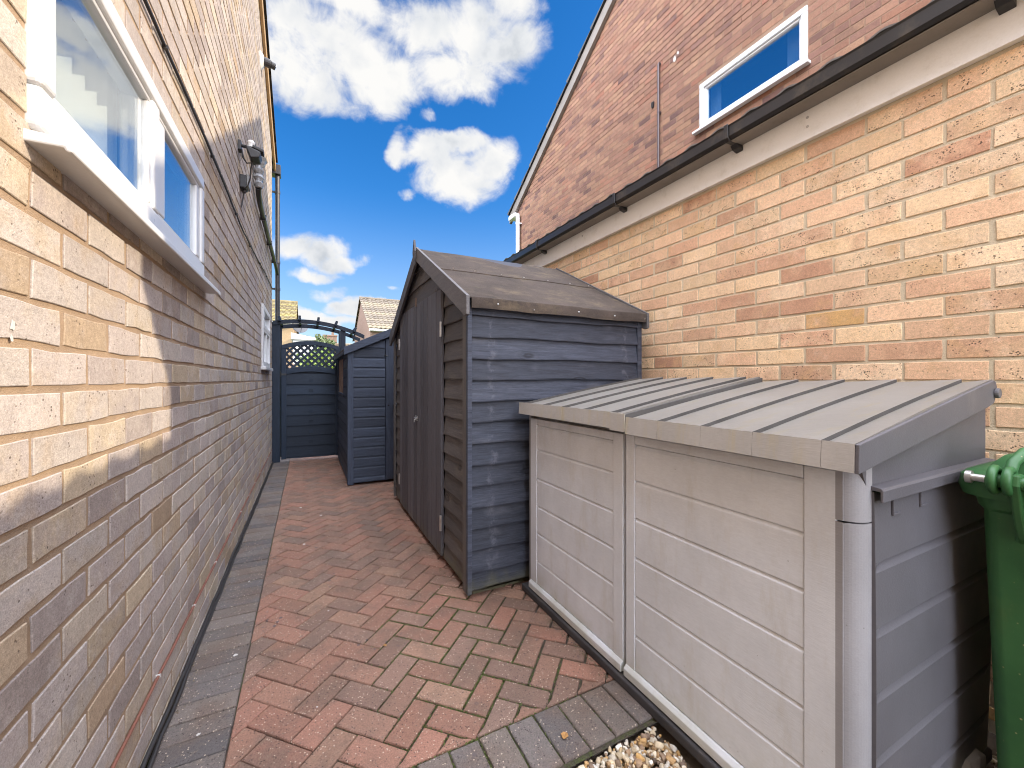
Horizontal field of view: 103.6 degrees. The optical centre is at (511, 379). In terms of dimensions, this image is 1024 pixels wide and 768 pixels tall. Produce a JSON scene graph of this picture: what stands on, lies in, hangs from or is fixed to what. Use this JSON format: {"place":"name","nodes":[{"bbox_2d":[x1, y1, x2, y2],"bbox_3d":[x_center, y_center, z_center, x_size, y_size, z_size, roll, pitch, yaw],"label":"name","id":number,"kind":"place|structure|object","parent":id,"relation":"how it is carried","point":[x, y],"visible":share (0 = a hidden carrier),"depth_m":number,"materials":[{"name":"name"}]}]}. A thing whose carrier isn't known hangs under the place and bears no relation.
{"place":"outdoors","nodes":[
{"label":"outdoors","id":0,"kind":"place"},
{"bbox_2d":[145,461,656,767],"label":"path bedding","id":1,"kind":"object","parent":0,"point":[590,753],"depth_m":1.33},
{"bbox_2d":[152,457,289,767],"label":"path border","id":2,"kind":"object","parent":1,"relation":"on","point":[207,708],"visible":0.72,"depth_m":1.58,"materials":[{"name":"grey brick"}]},
{"bbox_2d":[140,461,273,767],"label":"ground cable","id":3,"kind":"object","parent":2,"relation":"on","point":[160,731],"visible":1,"depth_m":1.51,"materials":[{"name":"black plastic"}]},
{"bbox_2d":[272,315,363,462],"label":"garden arch","id":4,"kind":"structure","parent":1,"relation":"on","point":[278,326],"depth_m":5.34,"materials":[{"name":"black metal"}]},
{"bbox_2d":[280,341,339,459],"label":"garden gate","id":5,"kind":"structure","parent":4,"relation":"attached to","point":[309,410],"depth_m":5.53,"materials":[{"name":"grey wood"}]},
{"bbox_2d":[417,680,657,767],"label":"path edging","id":6,"kind":"object","parent":1,"relation":"on","point":[534,745],"visible":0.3,"depth_m":1.25,"materials":[{"name":"grey brick"}]},
{"bbox_2d":[561,732,567,738],"bbox_3d":[0.162,1.093,1.238,0.023,0.005,0.022,0,0,-27],"label":"fallen leaf","id":7,"kind":"object","parent":6,"relation":"on","point":[564,735],"visible":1,"depth_m":1.24,"materials":[{"name":"orange plant"}]},
{"bbox_2d":[224,455,613,767],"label":"path","id":8,"kind":"structure","parent":0,"point":[362,552],"depth_m":1.65,"materials":[{"name":"red brick"}]},
{"bbox_2d":[334,328,396,484],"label":"garden shed","id":9,"kind":"structure","parent":8,"relation":"on","point":[366,410],"depth_m":4.26,"materials":[{"name":"painted wood"},{"name":"felt"},{"name":"glass"}]},
{"bbox_2d":[338,355,344,396],"bbox_3d":[-2.166,-0.042,5.119,0.030,0.485,0.970,0,0,-27],"label":"window","id":10,"kind":"structure","parent":9,"relation":"in","point":[341,368],"depth_m":5.10,"materials":[{"name":"brown glass"}]},
{"bbox_2d":[385,339,396,478],"bbox_3d":[-1.116,0.318,4.398,0.529,1.495,0.079,0,0,-27],"label":"door","id":11,"kind":"structure","parent":9,"relation":"in","point":[389,355],"depth_m":4.32,"materials":[{"name":"grey wood"}]},
{"bbox_2d":[160,468,607,764],"bbox_3d":[-1.231,1.098,3.079,1.402,0.004,5.399,0,0,-27],"label":"debris","id":12,"kind":"object","parent":8,"relation":"on","point":[452,587],"visible":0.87,"depth_m":1.72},
{"bbox_2d":[363,583,614,767],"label":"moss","id":13,"kind":"object","parent":8,"relation":"on","point":[471,691],"visible":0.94,"depth_m":1.48,"materials":[{"name":"green plant"}]},
{"bbox_2d":[389,240,648,595],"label":"apex shed","id":14,"kind":"structure","parent":8,"relation":"on","point":[483,347],"depth_m":2.27,"materials":[{"name":"wood"}]},
{"bbox_2d":[398,298,416,523],"bbox_3d":[-0.833,0.234,3.225,0.030,1.662,0.626,0,0,-27],"label":"door","id":15,"kind":"structure","parent":14,"relation":"in","point":[407,343],"depth_m":3.19,"materials":[{"name":"wood"}]},
{"bbox_2d":[414,289,443,555],"bbox_3d":[-0.567,0.258,2.687,0.045,1.613,0.655,0,0,-27],"label":"door","id":16,"kind":"structure","parent":14,"relation":"in","point":[429,418],"depth_m":2.60,"materials":[{"name":"wood"}]},
{"bbox_2d":[522,582,991,767],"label":"base board","id":17,"kind":"object","parent":8,"relation":"on","point":[698,753],"visible":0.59,"depth_m":1.38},
{"bbox_2d":[519,377,1001,767],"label":"storage box","id":18,"kind":"object","parent":17,"relation":"on","point":[744,572],"visible":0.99,"depth_m":1.06,"materials":[{"name":"grey plastic"}]},
{"bbox_2d":[529,418,626,671],"bbox_3d":[0.257,0.629,1.770,0.042,0.862,0.678,0,0,-27],"label":"door","id":19,"kind":"structure","parent":18,"relation":"in","point":[578,472],"depth_m":1.68,"materials":[{"name":"grey plastic"}]},
{"bbox_2d":[624,434,840,767],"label":"door","id":20,"kind":"structure","parent":18,"relation":"in","point":[730,557],"depth_m":1.08,"materials":[{"name":"grey plastic"}]},
{"bbox_2d":[962,749,986,767],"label":"concrete lump","id":21,"kind":"object","parent":17,"relation":"on","point":[975,758],"visible":0.6,"depth_m":1.08,"materials":[{"name":"grey concrete"}]},
{"bbox_2d":[266,0,602,343],"label":"sky","id":22,"kind":"structure","parent":0,"point":[398,123],"materials":[{"name":"blue"}]},
{"bbox_2d":[574,723,997,767],"bbox_3d":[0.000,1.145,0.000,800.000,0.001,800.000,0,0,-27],"label":"ground","id":23,"kind":"structure","parent":0,"point":[691,761],"depth_m":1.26,"materials":[{"name":"beige gravel"}]},
{"bbox_2d":[0,0,280,767],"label":"brick house","id":24,"kind":"structure","parent":23,"relation":"on","point":[136,368],"depth_m":1.03,"materials":[{"name":"brick"}]},
{"bbox_2d":[23,0,220,295],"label":"window","id":25,"kind":"structure","parent":24,"relation":"in","point":[71,114],"depth_m":1.01,"materials":[{"name":"white plastic"}]},
{"bbox_2d":[111,450,271,767],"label":"wall cable","id":26,"kind":"object","parent":24,"relation":"attached to","point":[158,675],"depth_m":1.32,"materials":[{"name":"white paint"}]},
{"bbox_2d":[143,0,272,288],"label":"wall cable","id":27,"kind":"object","parent":24,"relation":"attached to","point":[165,47],"depth_m":1.56,"materials":[{"name":"black plastic"}]},
{"bbox_2d":[240,174,250,207],"bbox_3d":[-1.854,-1.299,2.799,0.055,0.219,0.094,0,0,-27],"label":"junction box","id":28,"kind":"object","parent":24,"relation":"attached to","point":[244,179],"visible":0.97,"depth_m":2.77,"materials":[{"name":"black plastic"}]},
{"bbox_2d":[238,139,263,188],"bbox_3d":[-1.763,-1.459,2.724,0.150,0.314,0.114,0,0,-27],"label":"security light","id":29,"kind":"object","parent":24,"relation":"attached to","point":[255,153],"visible":1,"depth_m":2.71,"materials":[{"name":"black plastic"}]},
{"bbox_2d":[253,156,266,189],"bbox_3d":[-2.166,-1.768,3.443,0.128,0.265,0.164,0,0,-27],"label":"wrapped pipe end","id":30,"kind":"object","parent":24,"relation":"on","point":[258,176],"visible":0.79,"depth_m":3.42,"materials":[{"name":"grey plastic"}]},
{"bbox_2d":[261,303,272,370],"bbox_3d":[-2.730,-0.436,4.446,0.105,0.677,0.920,0,0,-27],"label":"window","id":31,"kind":"structure","parent":24,"relation":"in","point":[265,338],"depth_m":4.42,"materials":[{"name":"white plastic"}]},
{"bbox_2d":[260,50,275,69],"bbox_3d":[-2.437,-3.170,4.034,0.135,0.170,0.170,0,0,-27],"label":"security camera","id":32,"kind":"object","parent":24,"relation":"attached to","point":[267,62],"visible":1,"depth_m":4.00,"materials":[{"name":"white plastic"}]},
{"bbox_2d":[507,0,931,252],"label":"gabled house","id":33,"kind":"structure","parent":23,"relation":"on","point":[651,85],"depth_m":4.05,"materials":[{"name":"brown brick"}]},
{"bbox_2d":[692,5,810,135],"bbox_3d":[1.880,-2.376,3.209,0.150,0.548,0.932,0,0,-27],"label":"window","id":34,"kind":"structure","parent":33,"relation":"in","point":[795,27],"depth_m":3.09,"materials":[{"name":"white plastic"}]},
{"bbox_2d":[504,0,1023,734],"bbox_3d":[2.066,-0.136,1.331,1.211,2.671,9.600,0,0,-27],"label":"garage","id":35,"kind":"structure","parent":23,"relation":"on","point":[856,214],"depth_m":1.62,"materials":[{"name":"brick"}]},
{"bbox_2d":[958,447,1023,767],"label":"wheelie bin","id":36,"kind":"object","parent":23,"relation":"on","point":[996,488],"visible":1,"depth_m":0.93,"materials":[{"name":"green plastic"}]},
{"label":"lawn","id":37,"kind":"structure","parent":0,"visible":0},
{"bbox_2d":[272,299,297,363],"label":"tiled house","id":38,"kind":"structure","parent":37,"relation":"on","point":[288,309],"depth_m":27.14,"materials":[{"name":"brown tile"}]},
{"bbox_2d":[291,333,315,363],"bbox_3d":[-13.205,-0.775,25.539,1.300,3.950,3.700,0,0,-27],"label":"white extension","id":39,"kind":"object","parent":37,"relation":"on","point":[295,337],"visible":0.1,"depth_m":23.86,"materials":[{"name":"paint"}]},
{"bbox_2d":[293,328,307,333],"bbox_3d":[-12.810,-3.059,24.302,0.733,1.228,0.741,0,0,-1],"label":"satellite dish","id":40,"kind":"object","parent":39,"relation":"attached to","point":[300,330],"visible":0.27,"depth_m":24.32,"materials":[{"name":"grey metal"}]},
{"bbox_2d":[296,347,334,368],"bbox_3d":[-4.757,0.166,10.056,1.414,1.973,1.474,0,0,-27],"label":"garden shrub","id":41,"kind":"object","parent":37,"relation":"on","point":[318,360],"visible":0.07,"depth_m":9.79,"materials":[{"name":"green plant"}]},
{"bbox_2d":[306,334,334,353],"bbox_3d":[-17.268,-1.465,36.000,2.915,5.234,2.191,0,0,23],"label":"distant tree","id":42,"kind":"object","parent":37,"relation":"on","point":[319,338],"visible":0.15,"depth_m":35.87,"materials":[{"name":"green plant"}]},
{"bbox_2d":[322,332,349,355],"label":"chimney house","id":43,"kind":"structure","parent":37,"relation":"on","point":[332,336],"depth_m":40.60,"materials":[{"name":"brown brick"}]},
{"bbox_2d":[352,296,399,341],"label":"red house","id":44,"kind":"structure","parent":37,"relation":"on","point":[374,316],"depth_m":30.58,"materials":[{"name":"brown tile"}]}
]}

